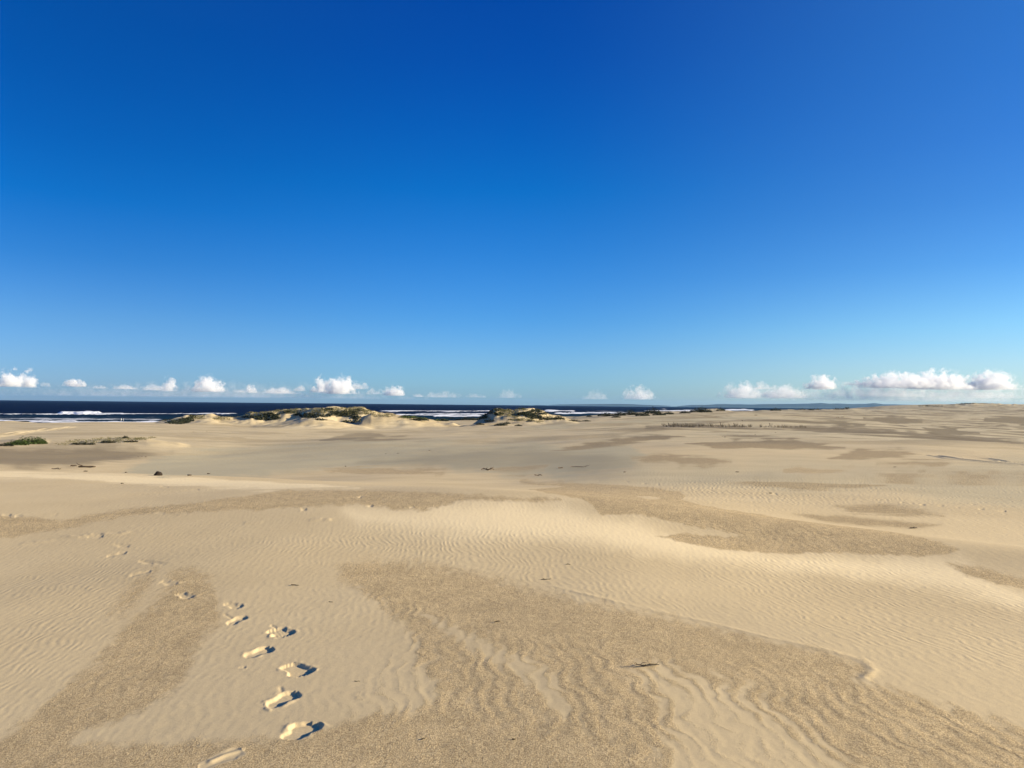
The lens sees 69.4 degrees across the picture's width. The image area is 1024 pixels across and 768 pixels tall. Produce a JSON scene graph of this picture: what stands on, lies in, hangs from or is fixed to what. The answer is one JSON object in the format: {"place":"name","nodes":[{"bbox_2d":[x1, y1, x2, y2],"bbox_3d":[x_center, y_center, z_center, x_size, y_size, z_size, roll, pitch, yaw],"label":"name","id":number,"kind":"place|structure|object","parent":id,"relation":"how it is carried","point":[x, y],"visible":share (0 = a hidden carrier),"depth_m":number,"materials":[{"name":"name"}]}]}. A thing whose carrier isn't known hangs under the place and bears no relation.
{"place":"outdoors","nodes":[
{"label":"outdoors","id":0,"kind":"place"},
{"bbox_2d":[55,436,155,444],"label":"dune grass","id":1,"kind":"structure","parent":0,"point":[139,438],"depth_m":95.70,"materials":[{"name":"green plant"}]},
{"bbox_2d":[154,471,162,475],"bbox_3d":[-8.809,2.236,18.406,0.210,0.128,0.144,1,-2,0],"label":"tree stump","id":2,"kind":"object","parent":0,"point":[157,473],"visible":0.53,"depth_m":18.36,"materials":[{"name":"brown wood"}]},
{"bbox_2d":[0,400,844,422],"bbox_3d":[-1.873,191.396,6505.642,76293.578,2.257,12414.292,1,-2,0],"label":"sea","id":3,"kind":"structure","parent":0,"point":[62,411],"depth_m":1311.85,"materials":[{"name":"liquid"}]},
{"bbox_2d":[0,403,1023,767],"bbox_3d":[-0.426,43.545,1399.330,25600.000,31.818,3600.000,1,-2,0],"label":"sand","id":4,"kind":"structure","parent":0,"point":[264,593],"depth_m":6.66,"materials":[{"name":"beige sand"}]},
{"bbox_2d":[0,442,13,445],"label":"coastal bush","id":5,"kind":"object","parent":4,"relation":"on","point":[3,444],"visible":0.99,"depth_m":84.26,"materials":[{"name":"green plant"}]},
{"bbox_2d":[7,440,28,444],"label":"coastal bush","id":6,"kind":"object","parent":4,"relation":"on","point":[14,442],"visible":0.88,"depth_m":87.58,"materials":[{"name":"green plant"}]},
{"bbox_2d":[15,435,44,443],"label":"coastal bush","id":7,"kind":"object","parent":4,"relation":"on","point":[29,440],"visible":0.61,"depth_m":90.60,"materials":[{"name":"green plant"}]},
{"bbox_2d":[32,436,47,443],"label":"coastal bush","id":8,"kind":"object","parent":4,"relation":"on","point":[41,442],"visible":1,"depth_m":90.99,"materials":[{"name":"green plant"}]},
{"bbox_2d":[71,441,95,444],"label":"dune shrub","id":9,"kind":"object","parent":4,"relation":"on","point":[81,442],"visible":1,"depth_m":91.00,"materials":[{"name":"green plant"}]},
{"bbox_2d":[102,440,114,442],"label":"dune shrub","id":10,"kind":"object","parent":4,"relation":"on","point":[109,441],"visible":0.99,"depth_m":93.24,"materials":[{"name":"green plant"}]},
{"bbox_2d":[162,414,195,423],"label":"dune scrub","id":11,"kind":"object","parent":4,"relation":"on","point":[181,421],"visible":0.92,"depth_m":278.49,"materials":[{"name":"green plant"}]},
{"bbox_2d":[242,407,360,422],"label":"dune scrub","id":12,"kind":"object","parent":4,"relation":"on","point":[273,415],"visible":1,"depth_m":286.11,"materials":[{"name":"green plant"}]},
{"bbox_2d":[190,406,427,419],"bbox_3d":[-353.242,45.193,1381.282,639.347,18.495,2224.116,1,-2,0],"label":"dune grass","id":13,"kind":"structure","parent":4,"relation":"on","point":[346,410],"depth_m":289.88,"materials":[{"name":"green plant"}]},
{"bbox_2d":[401,415,447,420],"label":"dune scrub","id":14,"kind":"object","parent":4,"relation":"on","point":[404,416],"visible":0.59,"depth_m":293.09,"materials":[{"name":"green plant"}]},
{"bbox_2d":[455,417,476,419],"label":"dune shrub","id":15,"kind":"object","parent":4,"relation":"on","point":[471,418],"visible":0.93,"depth_m":543.56,"materials":[{"name":"green plant"}]},
{"bbox_2d":[478,408,542,421],"bbox_3d":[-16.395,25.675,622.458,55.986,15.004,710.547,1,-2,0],"label":"dune grass","id":16,"kind":"structure","parent":4,"relation":"on","point":[507,410],"depth_m":289.89,"materials":[{"name":"green plant"}]},
{"bbox_2d":[475,407,547,419],"bbox_3d":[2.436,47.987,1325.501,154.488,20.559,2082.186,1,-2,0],"label":"dune scrub","id":17,"kind":"object","parent":4,"relation":"on","point":[530,413],"visible":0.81,"depth_m":290.81,"materials":[{"name":"green plant"}]},
{"bbox_2d":[539,416,555,419],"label":"dune shrub","id":18,"kind":"object","parent":4,"relation":"on","point":[546,418],"visible":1,"depth_m":277.56,"materials":[{"name":"green plant"}]},
{"bbox_2d":[554,415,564,419],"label":"dune shrub","id":19,"kind":"object","parent":4,"relation":"on","point":[560,418],"visible":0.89,"depth_m":292.05,"materials":[{"name":"green plant"}]},
{"bbox_2d":[597,413,613,415],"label":"dune shrub","id":20,"kind":"object","parent":4,"relation":"on","point":[606,414],"visible":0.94,"depth_m":373.06,"materials":[{"name":"green plant"}]},
{"bbox_2d":[613,411,625,415],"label":"dune shrub","id":21,"kind":"object","parent":4,"relation":"on","point":[618,412],"visible":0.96,"depth_m":371.34,"materials":[{"name":"green plant"}]},
{"bbox_2d":[624,410,637,414],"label":"dune shrub","id":22,"kind":"object","parent":4,"relation":"on","point":[631,413],"visible":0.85,"depth_m":373.75,"materials":[{"name":"green plant"}]},
{"bbox_2d":[635,410,649,415],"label":"dune shrub","id":23,"kind":"object","parent":4,"relation":"on","point":[644,414],"visible":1,"depth_m":333.80,"materials":[{"name":"green plant"}]},
{"bbox_2d":[634,661,658,666],"bbox_3d":[0.844,1.755,4.632,0.172,0.035,0.060,1,-2,-6],"label":"twig","id":24,"kind":"object","parent":4,"relation":"on","point":[645,664],"visible":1,"depth_m":4.64,"materials":[{"name":"brown wood"}]},
{"bbox_2d":[646,406,661,413],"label":"dune shrub","id":25,"kind":"object","parent":4,"relation":"on","point":[652,412],"visible":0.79,"depth_m":390.40,"materials":[{"name":"green plant"}]},
{"bbox_2d":[689,407,711,412],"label":"dune shrub","id":26,"kind":"object","parent":4,"relation":"on","point":[701,410],"visible":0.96,"depth_m":397.71,"materials":[{"name":"green plant"}]},
{"bbox_2d":[0,0,1023,407],"label":"sky","id":27,"kind":"structure","parent":0,"point":[671,203],"materials":[{"name":"blue"}]},
{"bbox_2d":[560,404,669,406],"bbox_3d":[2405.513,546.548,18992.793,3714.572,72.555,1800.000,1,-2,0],"label":"hills","id":28,"kind":"structure","parent":0,"point":[608,405],"depth_m":18410.58,"materials":[{"name":"blue liquid"}]},
{"bbox_2d":[673,403,899,407],"bbox_3d":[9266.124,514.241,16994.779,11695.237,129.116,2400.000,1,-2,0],"label":"hills","id":29,"kind":"structure","parent":0,"point":[818,405],"depth_m":16128.41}
]}

